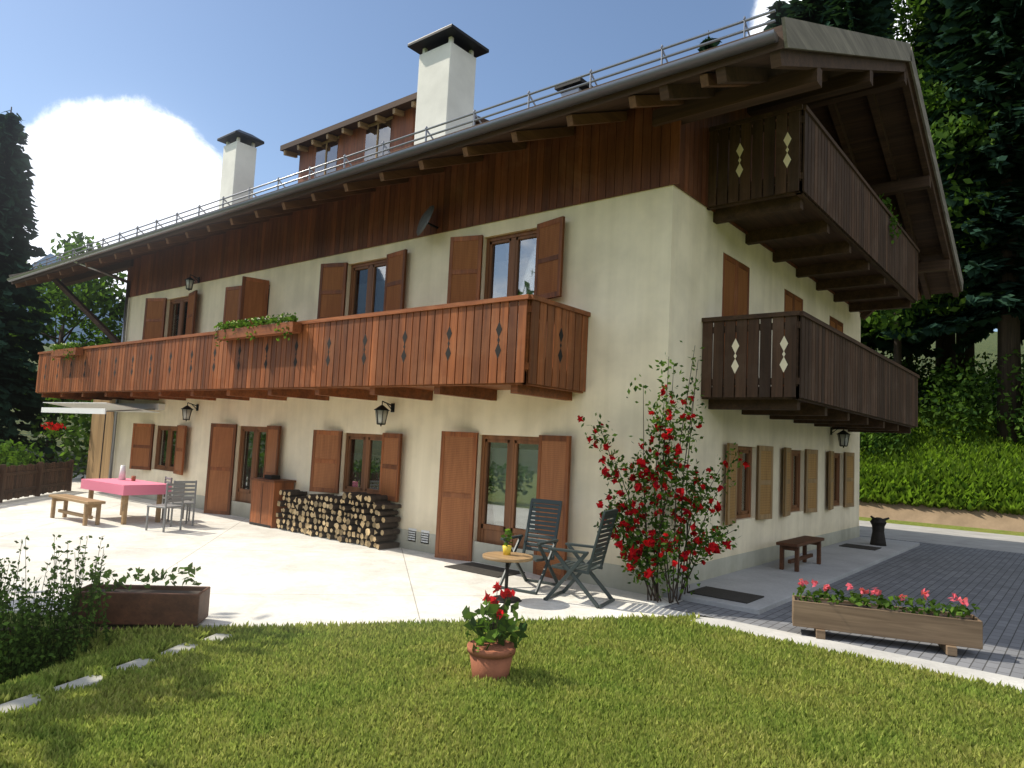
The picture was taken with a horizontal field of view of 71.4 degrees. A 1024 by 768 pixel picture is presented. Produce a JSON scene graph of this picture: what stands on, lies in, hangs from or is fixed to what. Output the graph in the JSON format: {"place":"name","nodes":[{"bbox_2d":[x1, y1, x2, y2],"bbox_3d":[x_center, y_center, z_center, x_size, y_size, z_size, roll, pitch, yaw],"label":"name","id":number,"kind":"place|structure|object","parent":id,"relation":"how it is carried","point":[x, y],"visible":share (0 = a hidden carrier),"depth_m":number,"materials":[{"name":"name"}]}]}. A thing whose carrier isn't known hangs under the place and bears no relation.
{"place":"outdoors","nodes":[
{"label":"outdoors","id":0,"kind":"place"},
{"bbox_2d":[14,253,122,343],"bbox_3d":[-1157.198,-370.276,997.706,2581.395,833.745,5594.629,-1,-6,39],"label":"distant mountains","id":1,"kind":"structure","parent":0,"point":[75,329],"depth_m":2349.43,"materials":[{"name":"blue"}]},
{"bbox_2d":[0,473,697,627],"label":"terrace","id":2,"kind":"structure","parent":0,"point":[250,573],"depth_m":9.87,"materials":[{"name":"concrete"}]},
{"bbox_2d":[0,460,73,502],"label":"picket fence","id":3,"kind":"object","parent":2,"relation":"on","point":[28,480],"visible":1,"depth_m":17.81,"materials":[{"name":"brown wood"}]},
{"bbox_2d":[49,494,105,525],"bbox_3d":[-8.425,2.421,13.759,1.700,0.450,0.320,-1,-6,36],"label":"terrace bench","id":4,"kind":"object","parent":2,"relation":"on","point":[88,503],"depth_m":13.59,"materials":[{"name":"brown wood"}]},
{"bbox_2d":[86,399,115,478],"bbox_3d":[-10.506,2.031,23.776,3.260,2.680,5.415,-1,-6,39],"label":"wood annex","id":5,"kind":"object","parent":2,"relation":"on","point":[99,451],"visible":0.12,"depth_m":22.17,"materials":[{"name":"beige wood"}]},
{"bbox_2d":[0,584,210,632],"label":"raised planter","id":6,"kind":"object","parent":2,"relation":"on","point":[161,605],"visible":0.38,"depth_m":6.79,"materials":[{"name":"brown wood"}]},
{"bbox_2d":[81,478,171,524],"bbox_3d":[-7.806,2.347,14.365,1.788,0.758,0.938,-1,-6,36],"label":"dining table","id":7,"kind":"object","parent":2,"relation":"on","point":[126,488],"visible":0.87,"depth_m":14.00,"materials":[{"name":"pink fabric"}]},
{"bbox_2d":[118,465,135,480],"bbox_3d":[-7.932,1.837,14.717,0.429,0.300,0.133,1,-5,21],"label":"tableware","id":8,"kind":"object","parent":7,"relation":"on","point":[122,474],"visible":1,"depth_m":14.72,"materials":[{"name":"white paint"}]},
{"bbox_2d":[145,482,184,531],"bbox_3d":[-6.397,2.255,13.166,0.440,0.880,0.440,1,-5,19],"label":"terrace chair","id":9,"kind":"object","parent":2,"relation":"on","point":[165,506],"visible":1,"depth_m":13.07,"materials":[{"name":"grey metal"}]},
{"bbox_2d":[161,476,191,521],"bbox_3d":[-6.873,2.354,14.641,0.440,0.880,0.440,7,-6,-41],"label":"terrace chair","id":10,"kind":"object","parent":2,"relation":"on","point":[168,478],"visible":0.56,"depth_m":14.59,"materials":[{"name":"grey metal"}]},
{"bbox_2d":[165,480,196,526],"bbox_3d":[-6.479,2.315,13.937,0.440,0.880,0.440,7,-6,-41],"label":"terrace chair","id":11,"kind":"object","parent":2,"relation":"on","point":[187,502],"visible":0.75,"depth_m":13.86,"materials":[{"name":"grey metal"}]},
{"bbox_2d":[249,478,295,527],"bbox_3d":[-4.913,2.411,14.549,0.880,0.940,0.510,-1,-6,39],"label":"wood cabinet","id":12,"kind":"object","parent":2,"relation":"on","point":[266,496],"visible":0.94,"depth_m":14.32,"materials":[{"name":"brown wood"}]},
{"bbox_2d":[264,475,279,478],"bbox_3d":[-4.901,1.902,14.582,0.250,0.080,0.200,-1,-6,39],"label":"cabinet box","id":13,"kind":"object","parent":12,"relation":"on","point":[272,477],"visible":1,"depth_m":14.50,"materials":[{"name":"black metal"}]},
{"bbox_2d":[276,489,401,549],"bbox_3d":[-3.296,2.408,13.215,3.120,0.886,0.480,-1,-6,39],"label":"firewood stack","id":14,"kind":"object","parent":2,"relation":"on","point":[365,519],"visible":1,"depth_m":12.80,"materials":[{"name":"brown wood"}]},
{"bbox_2d":[41,314,968,619],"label":"garden flowers","id":15,"kind":"object","parent":2,"relation":"on","point":[651,542],"visible":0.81,"depth_m":8.97,"materials":[{"name":"red plant"}]},
{"bbox_2d":[482,551,532,603],"bbox_3d":[-0.065,2.366,8.714,0.620,0.535,0.620,-1,-6,39],"label":"round table","id":16,"kind":"object","parent":2,"relation":"on","point":[512,557],"visible":0.77,"depth_m":8.65,"materials":[{"name":"brown wood"}]},
{"bbox_2d":[503,545,511,554],"bbox_3d":[-0.061,2.049,8.790,0.114,0.110,0.120,-1,-6,39],"label":"table pot","id":17,"kind":"object","parent":16,"relation":"on","point":[506,550],"visible":1,"depth_m":8.75,"materials":[{"name":"yellow"}]},
{"bbox_2d":[499,498,561,594],"bbox_3d":[0.272,2.152,9.575,0.605,1.163,0.748,0,-6,31],"label":"garden chair","id":18,"kind":"object","parent":2,"relation":"on","point":[540,543],"visible":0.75,"depth_m":9.78,"materials":[{"name":"grey plastic"}]},
{"bbox_2d":[543,509,617,608],"bbox_3d":[0.875,2.126,8.902,0.748,1.163,0.605,0,-5,27],"label":"garden chair","id":19,"kind":"object","parent":2,"relation":"on","point":[580,566],"visible":1,"depth_m":8.75,"materials":[{"name":"grey plastic"}]},
{"bbox_2d":[0,0,996,331],"label":"sky","id":20,"kind":"structure","parent":0,"point":[123,106],"materials":[{"name":"blue"}]},
{"bbox_2d":[0,332,1023,703],"bbox_3d":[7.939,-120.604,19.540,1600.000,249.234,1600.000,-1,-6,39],"label":"ground","id":21,"kind":"structure","parent":0,"point":[974,520],"depth_m":22.02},
{"bbox_2d":[0,633,232,712],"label":"stepping stones","id":22,"kind":"object","parent":21,"relation":"on","point":[28,700],"visible":0.3,"depth_m":5.04,"materials":[{"name":"grey stone"}]},
{"bbox_2d":[0,348,735,684],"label":"plant stems","id":23,"kind":"object","parent":21,"relation":"on","point":[656,591],"visible":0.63,"depth_m":6.43,"materials":[{"name":"green plant"}]},
{"bbox_2d":[112,185,860,571],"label":"house walls","id":24,"kind":"structure","parent":21,"relation":"on","point":[642,281],"depth_m":11.35,"materials":[{"name":"beige paint"}]},
{"bbox_2d":[41,402,164,413],"bbox_3d":[-11.131,0.657,19.274,4.400,0.350,1.415,-1,-6,39],"label":"awning","id":25,"kind":"object","parent":24,"relation":"attached to","point":[91,407],"visible":1,"depth_m":18.68,"materials":[{"name":"white paint"}]},
{"bbox_2d":[181,402,198,420],"bbox_3d":[-7.771,0.674,17.190,0.261,0.459,0.395,-5,-9,60],"label":"lantern","id":26,"kind":"object","parent":24,"relation":"attached to","point":[186,412],"visible":1,"depth_m":17.09,"materials":[{"name":"black metal"}]},
{"bbox_2d":[35,294,590,400],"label":"balcony","id":27,"kind":"structure","parent":24,"relation":"attached to","point":[425,352],"depth_m":11.47,"materials":[{"name":"orange wood"}]},
{"bbox_2d":[51,321,301,357],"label":"balcony flower boxes","id":28,"kind":"object","parent":27,"relation":"attached to","point":[267,330],"visible":0.96,"depth_m":13.22,"materials":[{"name":"orange wood"}]},
{"bbox_2d":[374,401,394,425],"bbox_3d":[-2.271,0.531,12.735,0.261,0.459,0.395,-5,-9,60],"label":"lantern","id":29,"kind":"object","parent":24,"relation":"attached to","point":[381,411],"visible":1,"depth_m":12.64,"materials":[{"name":"black metal"}]},
{"bbox_2d":[127,106,680,296],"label":"cladding","id":30,"kind":"structure","parent":24,"relation":"attached to","point":[636,151],"depth_m":12.37,"materials":[{"name":"brown wood"}]},
{"bbox_2d":[184,274,199,290],"bbox_3d":[-7.941,-2.510,17.693,0.235,0.414,0.356,-5,-9,60],"label":"lantern","id":31,"kind":"object","parent":30,"relation":"attached to","point":[189,281],"visible":1,"depth_m":17.61,"materials":[{"name":"black metal"}]},
{"bbox_2d":[416,205,437,235],"bbox_3d":[-1.499,-2.830,12.342,0.363,0.564,0.516,2,-5,6],"label":"satellite dish","id":32,"kind":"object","parent":30,"relation":"attached to","point":[425,219],"depth_m":12.20,"materials":[{"name":"black metal"}]},
{"bbox_2d":[408,528,429,543],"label":"wall vents","id":33,"kind":"object","parent":24,"relation":"attached to","point":[422,531],"depth_m":12.14,"materials":[{"name":"white metal"}]},
{"bbox_2d":[129,216,842,580],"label":"shutters","id":34,"kind":"object","parent":24,"relation":"attached to","point":[457,470],"visible":0.61,"depth_m":12.40,"materials":[{"name":"brown wood"}]},
{"bbox_2d":[15,50,958,342],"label":"roof timbers","id":35,"kind":"object","parent":24,"relation":"on","point":[787,78],"visible":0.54,"depth_m":11.55,"materials":[{"name":"brown wood"}]},
{"bbox_2d":[217,130,263,208],"bbox_3d":[-7.844,-5.808,20.380,1.000,2.778,0.900,-1,-6,39],"label":"chimney","id":36,"kind":"object","parent":35,"relation":"on","point":[238,163],"visible":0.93,"depth_m":20.16,"materials":[{"name":"white paint"}]},
{"bbox_2d":[407,24,488,144],"bbox_3d":[-1.357,-5.763,14.517,1.260,2.688,1.110,-1,-6,39],"label":"chimney","id":37,"kind":"object","parent":35,"relation":"on","point":[449,54],"visible":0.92,"depth_m":14.23,"materials":[{"name":"white paint"}]},
{"bbox_2d":[9,17,962,290],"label":"barge boards","id":38,"kind":"object","parent":35,"relation":"on","point":[803,35],"visible":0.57,"depth_m":10.06,"materials":[{"name":"grey wood"}]},
{"bbox_2d":[12,25,960,294],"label":"roof","id":39,"kind":"structure","parent":35,"relation":"on","point":[862,137],"depth_m":13.97,"materials":[{"name":"brown wood"}]},
{"bbox_2d":[280,92,488,182],"bbox_3d":[-2.294,-5.578,19.676,5.300,2.550,5.968,-1,-6,39],"label":"dormer","id":40,"kind":"object","parent":39,"relation":"on","point":[393,120],"visible":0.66,"depth_m":17.40,"materials":[{"name":"orange wood"}]},
{"bbox_2d":[7,9,778,478],"bbox_3d":[-6.275,-0.608,15.328,24.050,6.948,1.560,-1,-6,39],"label":"rain gutter","id":41,"kind":"object","parent":39,"relation":"on","point":[725,51],"visible":0.98,"depth_m":10.54,"materials":[{"name":"silver metal"}]},
{"bbox_2d":[554,78,592,96],"bbox_3d":[1.224,-5.277,13.846,0.600,1.000,0.600,-1,-6,39],"label":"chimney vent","id":42,"kind":"object","parent":35,"relation":"on","point":[569,84],"visible":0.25,"depth_m":13.68,"materials":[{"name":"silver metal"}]},
{"bbox_2d":[129,491,859,596],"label":"wall plinth","id":43,"kind":"structure","parent":24,"relation":"attached to","point":[614,576],"depth_m":11.24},
{"bbox_2d":[154,229,839,550],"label":"window frames","id":44,"kind":"structure","parent":24,"relation":"attached to","point":[489,533],"depth_m":11.96,"materials":[{"name":"brown wood"}]},
{"bbox_2d":[159,237,835,525],"bbox_3d":[-1.327,0.375,14.424,16.826,5.150,6.368,2,-5,8],"label":"window glass","id":45,"kind":"object","parent":44,"relation":"in","point":[526,275],"visible":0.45,"depth_m":13.26,"materials":[{"name":"clear glass"}]},
{"bbox_2d":[501,276,537,528],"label":"curtains","id":46,"kind":"object","parent":44,"relation":"attached to","point":[527,476],"visible":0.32,"depth_m":11.12,"materials":[{"name":"white fabric"}]},
{"bbox_2d":[674,108,861,312],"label":"gable cladding","id":47,"kind":"structure","parent":24,"relation":"attached to","point":[694,160],"depth_m":10.39,"materials":[{"name":"brown wood"}]},
{"bbox_2d":[725,443,854,524],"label":"shutters","id":48,"kind":"object","parent":24,"relation":"attached to","point":[764,485],"visible":0.98,"depth_m":12.84,"materials":[{"name":"brown wood"}]},
{"bbox_2d":[701,310,919,432],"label":"balcony","id":49,"kind":"structure","parent":24,"relation":"attached to","point":[833,378],"depth_m":10.29,"materials":[{"name":"brown wood"}]},
{"bbox_2d":[707,104,919,311],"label":"upper balcony","id":50,"kind":"structure","parent":24,"relation":"attached to","point":[823,215],"depth_m":11.06,"materials":[{"name":"brown wood"}]},
{"bbox_2d":[830,427,850,447],"bbox_3d":[7.093,1.145,15.371,0.395,0.459,0.261,-5,-9,60],"label":"wall lantern","id":51,"kind":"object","parent":24,"relation":"attached to","point":[843,437],"depth_m":15.26,"materials":[{"name":"black metal"}]},
{"bbox_2d":[0,193,979,683],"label":"flowering plants","id":52,"kind":"object","parent":21,"relation":"on","point":[504,629],"visible":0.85,"depth_m":7.51,"materials":[{"name":"green plant"}]},
{"bbox_2d":[467,639,515,679],"bbox_3d":[-0.162,2.150,5.440,0.380,0.310,0.380,-1,-6,39],"label":"terracotta pot","id":53,"kind":"object","parent":21,"relation":"on","point":[493,660],"visible":0.73,"depth_m":5.32,"materials":[{"name":"brown ceramic"}]},
{"bbox_2d":[0,0,1022,458],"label":"tree wood","id":54,"kind":"object","parent":21,"relation":"on","point":[1008,336],"visible":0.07,"depth_m":25.00,"materials":[{"name":"brown plant"}]},
{"bbox_2d":[0,612,1023,767],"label":"lawn","id":55,"kind":"structure","parent":21,"relation":"on","point":[658,691],"depth_m":4.85,"materials":[{"name":"green plant"}]},
{"bbox_2d":[0,0,1023,463],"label":"conifer trees","id":56,"kind":"object","parent":21,"relation":"on","point":[980,42],"visible":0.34,"depth_m":25.97,"materials":[{"name":"green plant"}]},
{"bbox_2d":[0,0,1023,478],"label":"deciduous trees","id":57,"kind":"object","parent":21,"relation":"on","point":[942,384],"visible":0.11,"depth_m":26.20,"materials":[{"name":"green plant"}]},
{"bbox_2d":[663,536,919,614],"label":"sidewalk","id":58,"kind":"structure","parent":21,"relation":"on","point":[773,584],"depth_m":11.10,"materials":[{"name":"concrete"}]},
{"bbox_2d":[444,543,881,603],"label":"doormats","id":59,"kind":"object","parent":58,"relation":"on","point":[498,572],"depth_m":10.21,"materials":[{"name":"black rubber"}]},
{"bbox_2d":[776,536,823,571],"bbox_3d":[4.891,2.863,12.068,0.340,0.450,1.500,-1,-6,39],"label":"bench","id":60,"kind":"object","parent":58,"relation":"on","point":[794,544],"depth_m":11.72,"materials":[{"name":"brown wood"}]},
{"bbox_2d":[870,516,888,545],"bbox_3d":[8.081,3.228,15.707,0.335,0.634,0.339,7,-7,-44],"label":"carved stump","id":61,"kind":"object","parent":58,"relation":"on","point":[878,524],"visible":1,"depth_m":15.61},
{"bbox_2d":[691,617,1023,693],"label":"border kerb","id":62,"kind":"structure","parent":21,"relation":"on","point":[967,673],"depth_m":7.06,"materials":[{"name":"concrete"}]},
{"bbox_2d":[859,406,1023,515],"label":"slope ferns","id":63,"kind":"object","parent":21,"relation":"on","point":[959,475],"visible":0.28,"depth_m":23.07,"materials":[{"name":"green plant"}]},
{"bbox_2d":[663,536,1023,678],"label":"paved yard","id":64,"kind":"structure","parent":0,"point":[990,583],"depth_m":10.17,"materials":[{"name":"grey stone"}]},
{"bbox_2d":[792,595,982,656],"bbox_3d":[3.892,2.535,7.509,1.750,0.360,0.440,1,-5,20],"label":"flower trough","id":65,"kind":"object","parent":64,"relation":"on","point":[946,633],"visible":0.99,"depth_m":7.36,"materials":[{"name":"brown wood"}]},
{"bbox_2d":[859,520,1023,552],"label":"road","id":66,"kind":"structure","parent":0,"point":[989,541],"depth_m":18.76,"materials":[{"name":"grey concrete"}]}
]}

